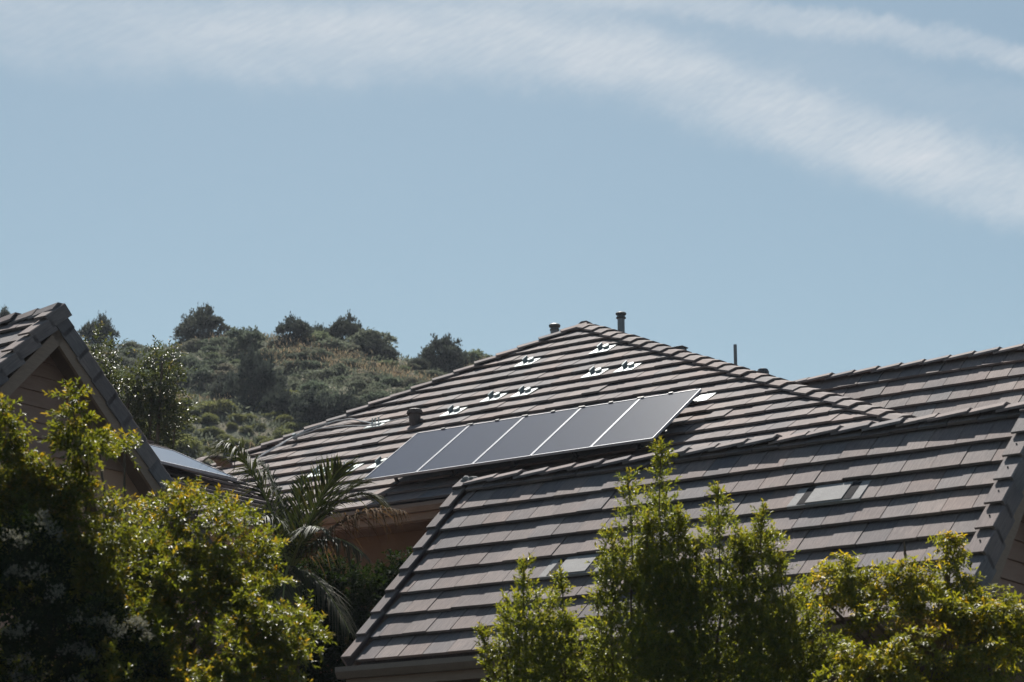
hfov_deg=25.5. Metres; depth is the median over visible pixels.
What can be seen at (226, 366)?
chaparral shrub
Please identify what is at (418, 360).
hill tree
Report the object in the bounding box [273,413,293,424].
olive shrub
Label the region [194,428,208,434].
olive shrub
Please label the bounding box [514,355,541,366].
mount flashing
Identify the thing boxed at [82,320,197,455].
leafy tree
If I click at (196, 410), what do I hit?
olive shrub
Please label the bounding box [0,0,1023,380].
sky
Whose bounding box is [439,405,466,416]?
mount flashing
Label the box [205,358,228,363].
chaparral shrub
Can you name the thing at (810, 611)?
upright shrub
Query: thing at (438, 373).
chaparral shrub
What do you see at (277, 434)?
olive shrub
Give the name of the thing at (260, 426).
olive shrub
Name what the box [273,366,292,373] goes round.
chaparral shrub
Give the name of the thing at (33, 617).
flowering shrub
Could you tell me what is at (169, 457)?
solar panel
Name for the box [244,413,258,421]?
olive shrub
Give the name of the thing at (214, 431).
olive shrub
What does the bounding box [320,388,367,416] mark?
hill tree
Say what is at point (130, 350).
chaparral shrub
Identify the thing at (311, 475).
mount flashing
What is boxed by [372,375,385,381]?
chaparral shrub
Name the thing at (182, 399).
olive shrub
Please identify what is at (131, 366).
chaparral shrub
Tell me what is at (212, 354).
chaparral shrub
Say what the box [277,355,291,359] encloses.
chaparral shrub
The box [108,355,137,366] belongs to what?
chaparral shrub
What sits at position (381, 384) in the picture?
chaparral shrub
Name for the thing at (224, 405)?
olive shrub
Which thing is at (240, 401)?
chaparral shrub
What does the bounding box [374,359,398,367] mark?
chaparral shrub
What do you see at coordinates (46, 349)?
tile roofed house
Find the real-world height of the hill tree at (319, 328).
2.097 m
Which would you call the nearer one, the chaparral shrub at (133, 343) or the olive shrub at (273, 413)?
the olive shrub at (273, 413)
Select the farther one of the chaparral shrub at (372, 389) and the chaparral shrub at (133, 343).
the chaparral shrub at (133, 343)
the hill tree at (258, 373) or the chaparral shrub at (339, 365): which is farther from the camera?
the chaparral shrub at (339, 365)
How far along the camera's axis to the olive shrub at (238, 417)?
119.42 m
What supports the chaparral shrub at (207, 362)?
on the ground at (233, 432)
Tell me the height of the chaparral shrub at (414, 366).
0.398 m
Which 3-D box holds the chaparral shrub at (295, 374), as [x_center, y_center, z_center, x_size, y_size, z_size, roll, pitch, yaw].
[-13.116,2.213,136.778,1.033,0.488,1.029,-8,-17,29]
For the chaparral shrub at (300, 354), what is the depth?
140.82 m
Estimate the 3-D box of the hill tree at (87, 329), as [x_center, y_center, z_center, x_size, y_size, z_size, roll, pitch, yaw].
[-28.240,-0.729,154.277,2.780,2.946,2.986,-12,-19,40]
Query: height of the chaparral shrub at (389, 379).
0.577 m
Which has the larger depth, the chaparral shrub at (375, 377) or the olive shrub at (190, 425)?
the chaparral shrub at (375, 377)
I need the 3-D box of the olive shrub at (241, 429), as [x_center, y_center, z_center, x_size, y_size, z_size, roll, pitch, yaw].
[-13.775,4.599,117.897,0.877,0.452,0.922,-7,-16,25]
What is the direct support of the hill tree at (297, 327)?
on the ground at (233, 432)
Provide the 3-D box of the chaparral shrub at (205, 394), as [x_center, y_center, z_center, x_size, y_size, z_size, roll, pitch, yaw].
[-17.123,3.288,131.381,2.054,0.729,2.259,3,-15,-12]
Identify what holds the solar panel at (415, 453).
attached to the panel rack
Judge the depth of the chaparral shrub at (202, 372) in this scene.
135.02 m
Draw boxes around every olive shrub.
[166,436,206,458]
[179,398,194,406]
[179,423,195,430]
[188,406,201,414]
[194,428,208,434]
[195,401,210,409]
[198,412,219,423]
[199,426,225,437]
[200,398,242,413]
[216,434,232,441]
[225,413,248,421]
[225,422,238,429]
[225,437,256,453]
[239,425,254,432]
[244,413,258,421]
[252,423,267,428]
[252,435,267,442]
[257,438,273,445]
[261,413,272,417]
[269,428,293,438]
[271,410,289,416]
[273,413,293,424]
[281,421,310,430]
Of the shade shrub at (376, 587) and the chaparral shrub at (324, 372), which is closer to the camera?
the shade shrub at (376, 587)
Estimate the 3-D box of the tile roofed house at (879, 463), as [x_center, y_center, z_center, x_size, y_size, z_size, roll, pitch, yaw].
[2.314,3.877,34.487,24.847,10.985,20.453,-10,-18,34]
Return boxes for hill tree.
[0,304,10,317]
[77,310,120,348]
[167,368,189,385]
[169,303,232,343]
[205,369,244,399]
[220,343,290,408]
[258,382,298,415]
[273,311,313,345]
[288,382,346,424]
[311,321,337,338]
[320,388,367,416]
[328,310,363,342]
[356,331,389,354]
[375,343,399,359]
[407,356,429,369]
[418,332,469,370]
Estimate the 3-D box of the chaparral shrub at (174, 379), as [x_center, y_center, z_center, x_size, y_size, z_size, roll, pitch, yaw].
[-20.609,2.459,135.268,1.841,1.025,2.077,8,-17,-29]
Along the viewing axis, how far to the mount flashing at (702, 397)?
33.35 m
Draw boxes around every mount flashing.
[306,465,324,477]
[344,461,363,471]
[363,417,390,428]
[366,456,386,468]
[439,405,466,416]
[479,391,507,402]
[510,385,538,397]
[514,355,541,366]
[581,366,608,378]
[589,342,616,354]
[613,360,642,372]
[694,392,716,401]
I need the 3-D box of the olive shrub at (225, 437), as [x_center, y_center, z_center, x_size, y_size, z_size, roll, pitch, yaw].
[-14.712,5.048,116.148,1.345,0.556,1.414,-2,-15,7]
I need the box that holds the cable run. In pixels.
[253,416,408,460]
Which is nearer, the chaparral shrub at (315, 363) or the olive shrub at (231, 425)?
the olive shrub at (231, 425)
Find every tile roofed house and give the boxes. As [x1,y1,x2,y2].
[0,302,303,680]
[191,311,1023,681]
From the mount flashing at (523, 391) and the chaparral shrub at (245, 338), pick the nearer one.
the mount flashing at (523, 391)
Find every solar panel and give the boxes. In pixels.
[149,444,237,480]
[363,425,468,481]
[416,416,523,473]
[473,408,579,465]
[531,398,639,457]
[591,389,701,448]
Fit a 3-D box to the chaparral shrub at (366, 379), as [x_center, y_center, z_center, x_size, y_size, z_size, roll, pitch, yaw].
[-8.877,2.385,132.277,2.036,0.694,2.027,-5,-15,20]
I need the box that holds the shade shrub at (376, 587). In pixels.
[225,545,413,681]
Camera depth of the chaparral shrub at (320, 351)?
140.18 m
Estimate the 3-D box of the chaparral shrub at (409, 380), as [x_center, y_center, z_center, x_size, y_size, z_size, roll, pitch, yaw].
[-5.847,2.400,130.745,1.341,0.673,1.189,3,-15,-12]
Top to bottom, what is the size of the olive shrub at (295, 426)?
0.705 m
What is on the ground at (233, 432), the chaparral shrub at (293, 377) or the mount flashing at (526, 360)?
the chaparral shrub at (293, 377)
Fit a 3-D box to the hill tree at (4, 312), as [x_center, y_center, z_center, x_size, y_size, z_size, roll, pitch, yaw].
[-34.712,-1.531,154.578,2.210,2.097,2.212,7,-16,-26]
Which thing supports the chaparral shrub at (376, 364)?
on the ground at (233, 432)
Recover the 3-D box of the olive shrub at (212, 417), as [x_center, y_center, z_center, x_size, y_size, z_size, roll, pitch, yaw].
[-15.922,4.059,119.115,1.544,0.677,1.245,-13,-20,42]
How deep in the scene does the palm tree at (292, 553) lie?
27.27 m
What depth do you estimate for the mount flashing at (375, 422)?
38.09 m
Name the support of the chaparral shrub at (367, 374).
on the ground at (233, 432)
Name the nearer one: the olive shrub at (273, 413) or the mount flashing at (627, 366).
the mount flashing at (627, 366)
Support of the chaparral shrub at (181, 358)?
on the ground at (233, 432)
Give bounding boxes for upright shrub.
[470,552,598,681]
[567,436,724,681]
[654,480,840,681]
[741,569,854,681]
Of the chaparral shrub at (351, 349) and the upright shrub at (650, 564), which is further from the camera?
the chaparral shrub at (351, 349)
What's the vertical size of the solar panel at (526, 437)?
1.001 m
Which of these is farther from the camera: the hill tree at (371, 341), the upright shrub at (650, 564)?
the hill tree at (371, 341)
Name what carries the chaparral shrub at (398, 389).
on the ground at (233, 432)
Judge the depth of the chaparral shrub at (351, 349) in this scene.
144.31 m
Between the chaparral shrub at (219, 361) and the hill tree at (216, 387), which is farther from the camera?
the chaparral shrub at (219, 361)
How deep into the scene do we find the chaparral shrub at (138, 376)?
132.77 m
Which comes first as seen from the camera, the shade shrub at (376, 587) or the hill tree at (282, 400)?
the shade shrub at (376, 587)
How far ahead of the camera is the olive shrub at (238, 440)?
114.42 m
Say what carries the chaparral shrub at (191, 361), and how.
on the ground at (233, 432)
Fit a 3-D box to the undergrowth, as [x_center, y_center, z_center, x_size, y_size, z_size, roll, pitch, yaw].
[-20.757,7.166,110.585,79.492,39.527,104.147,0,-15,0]
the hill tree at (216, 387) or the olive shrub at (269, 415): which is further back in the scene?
the hill tree at (216, 387)
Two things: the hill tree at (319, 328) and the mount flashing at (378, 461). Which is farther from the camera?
the hill tree at (319, 328)
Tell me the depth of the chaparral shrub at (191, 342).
151.15 m
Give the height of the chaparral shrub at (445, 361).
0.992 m
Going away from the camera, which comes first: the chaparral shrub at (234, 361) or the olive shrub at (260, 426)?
the olive shrub at (260, 426)
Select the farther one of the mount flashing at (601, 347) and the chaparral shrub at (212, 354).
the chaparral shrub at (212, 354)
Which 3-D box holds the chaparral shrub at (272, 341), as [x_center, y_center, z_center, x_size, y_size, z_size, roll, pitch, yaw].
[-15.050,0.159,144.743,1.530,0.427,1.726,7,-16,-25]
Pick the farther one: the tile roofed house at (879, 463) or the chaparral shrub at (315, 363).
the chaparral shrub at (315, 363)
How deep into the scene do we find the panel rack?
33.38 m
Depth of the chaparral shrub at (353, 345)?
146.88 m
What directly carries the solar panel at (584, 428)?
attached to the panel rack
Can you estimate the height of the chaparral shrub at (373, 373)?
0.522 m
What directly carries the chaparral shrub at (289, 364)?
on the ground at (233, 432)
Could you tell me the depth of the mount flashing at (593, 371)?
36.41 m
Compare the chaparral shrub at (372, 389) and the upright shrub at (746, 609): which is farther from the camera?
the chaparral shrub at (372, 389)
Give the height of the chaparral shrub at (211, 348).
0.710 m
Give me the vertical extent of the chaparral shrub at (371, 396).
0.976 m
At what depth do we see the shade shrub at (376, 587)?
28.28 m
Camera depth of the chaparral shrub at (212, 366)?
137.17 m
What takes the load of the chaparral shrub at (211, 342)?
on the ground at (233, 432)
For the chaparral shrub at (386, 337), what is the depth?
148.67 m
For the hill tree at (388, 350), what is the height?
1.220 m
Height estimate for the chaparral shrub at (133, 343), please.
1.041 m
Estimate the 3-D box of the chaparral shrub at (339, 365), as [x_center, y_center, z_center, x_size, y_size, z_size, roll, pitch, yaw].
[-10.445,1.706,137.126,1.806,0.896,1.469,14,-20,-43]
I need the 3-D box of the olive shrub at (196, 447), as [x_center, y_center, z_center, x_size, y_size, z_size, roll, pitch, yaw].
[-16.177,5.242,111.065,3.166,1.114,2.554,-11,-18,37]
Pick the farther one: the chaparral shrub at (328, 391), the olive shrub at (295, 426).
the chaparral shrub at (328, 391)
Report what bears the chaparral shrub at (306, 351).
on the ground at (233, 432)
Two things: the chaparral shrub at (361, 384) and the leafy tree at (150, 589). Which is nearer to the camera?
the leafy tree at (150, 589)
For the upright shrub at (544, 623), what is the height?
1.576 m
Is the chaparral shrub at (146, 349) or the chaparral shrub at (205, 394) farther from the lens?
the chaparral shrub at (146, 349)
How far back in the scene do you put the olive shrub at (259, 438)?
116.08 m
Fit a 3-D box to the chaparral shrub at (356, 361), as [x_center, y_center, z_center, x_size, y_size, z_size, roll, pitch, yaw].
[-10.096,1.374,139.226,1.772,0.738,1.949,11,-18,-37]
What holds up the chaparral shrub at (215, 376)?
on the ground at (233, 432)
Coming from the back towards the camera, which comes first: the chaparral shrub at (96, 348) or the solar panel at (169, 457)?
the chaparral shrub at (96, 348)
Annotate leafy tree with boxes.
[0,376,336,681]
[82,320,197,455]
[800,530,1023,681]
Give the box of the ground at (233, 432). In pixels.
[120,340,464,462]
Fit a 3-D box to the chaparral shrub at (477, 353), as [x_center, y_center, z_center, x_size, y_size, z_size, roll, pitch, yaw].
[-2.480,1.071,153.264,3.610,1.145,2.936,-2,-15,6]
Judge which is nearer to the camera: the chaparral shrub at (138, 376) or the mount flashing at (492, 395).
the mount flashing at (492, 395)
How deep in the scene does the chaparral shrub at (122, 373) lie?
128.60 m
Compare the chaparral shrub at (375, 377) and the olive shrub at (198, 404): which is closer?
the olive shrub at (198, 404)
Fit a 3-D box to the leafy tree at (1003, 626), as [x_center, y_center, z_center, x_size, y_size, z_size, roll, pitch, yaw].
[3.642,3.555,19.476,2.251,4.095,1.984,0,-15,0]
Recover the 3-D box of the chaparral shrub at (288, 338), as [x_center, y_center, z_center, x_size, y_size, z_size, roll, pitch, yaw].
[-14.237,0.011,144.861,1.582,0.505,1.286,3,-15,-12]
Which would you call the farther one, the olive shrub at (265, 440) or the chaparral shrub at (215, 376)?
the chaparral shrub at (215, 376)
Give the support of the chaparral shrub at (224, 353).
on the ground at (233, 432)
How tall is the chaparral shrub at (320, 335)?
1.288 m
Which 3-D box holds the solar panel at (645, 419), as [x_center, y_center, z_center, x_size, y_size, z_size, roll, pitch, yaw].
[1.941,1.116,32.523,1.038,1.001,1.369,-10,-18,34]
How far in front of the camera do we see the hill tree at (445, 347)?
150.71 m
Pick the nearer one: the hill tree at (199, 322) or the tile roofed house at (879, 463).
the tile roofed house at (879, 463)
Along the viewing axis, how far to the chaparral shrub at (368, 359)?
144.37 m
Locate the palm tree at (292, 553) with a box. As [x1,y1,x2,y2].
[199,437,412,681]
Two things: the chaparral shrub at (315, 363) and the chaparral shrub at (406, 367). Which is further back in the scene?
the chaparral shrub at (406, 367)
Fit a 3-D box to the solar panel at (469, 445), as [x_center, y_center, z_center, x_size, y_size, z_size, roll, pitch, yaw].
[-0.617,1.577,34.303,1.038,1.001,1.369,-10,-18,34]
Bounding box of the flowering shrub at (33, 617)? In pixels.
[0,504,172,681]
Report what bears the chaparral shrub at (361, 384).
on the ground at (233, 432)
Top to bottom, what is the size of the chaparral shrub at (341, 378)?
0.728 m
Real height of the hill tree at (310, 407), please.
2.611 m
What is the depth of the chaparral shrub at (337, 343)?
143.58 m
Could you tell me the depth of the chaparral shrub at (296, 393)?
123.86 m
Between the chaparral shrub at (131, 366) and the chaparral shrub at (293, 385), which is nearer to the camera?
the chaparral shrub at (293, 385)
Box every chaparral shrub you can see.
[88,344,110,354]
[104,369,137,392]
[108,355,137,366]
[113,346,141,358]
[115,340,144,349]
[124,365,138,371]
[131,373,150,384]
[135,346,156,352]
[142,348,188,365]
[155,374,182,386]
[177,337,209,352]
[178,362,216,385]
[181,356,201,367]
[194,359,213,365]
[195,336,235,349]
[200,352,225,359]
[201,345,222,352]
[201,391,221,397]
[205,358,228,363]
[205,364,224,370]
[209,370,226,381]
[213,363,236,370]
[218,351,234,357]
[221,324,266,353]
[229,359,240,365]
[229,396,256,409]
[255,347,286,359]
[265,339,288,345]
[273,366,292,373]
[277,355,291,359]
[279,360,301,368]
[280,337,297,344]
[287,352,308,358]
[287,376,298,383]
[287,382,300,390]
[289,373,301,377]
[292,390,316,398]
[297,359,324,368]
[298,379,330,391]
[300,330,330,345]
[302,348,318,356]
[302,367,341,379]
[307,348,335,361]
[313,337,352,354]
[316,387,338,398]
[328,375,351,384]
[330,362,351,373]
[335,358,360,368]
[339,327,398,348]
[340,347,364,358]
[343,374,377,383]
[344,342,361,351]
[345,378,372,393]
[357,386,378,395]
[360,357,379,361]
[360,373,373,377]
[360,390,389,403]
[363,361,377,367]
[363,370,379,375]
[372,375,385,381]
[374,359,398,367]
[374,382,389,389]
[380,376,403,385]
[392,365,410,370]
[394,387,405,392]
[400,376,419,385]
[406,363,421,369]
[421,370,442,378]
[430,356,462,368]
[463,348,492,363]
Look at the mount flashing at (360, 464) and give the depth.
36.28 m
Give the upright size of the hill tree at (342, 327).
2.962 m
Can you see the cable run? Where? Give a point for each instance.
(294, 436)
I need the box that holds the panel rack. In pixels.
[392,392,696,484]
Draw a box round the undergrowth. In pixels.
[86,333,481,463]
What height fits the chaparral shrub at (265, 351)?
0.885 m
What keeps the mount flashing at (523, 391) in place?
attached to the tile roofed house at (879, 463)
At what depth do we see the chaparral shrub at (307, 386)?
125.62 m

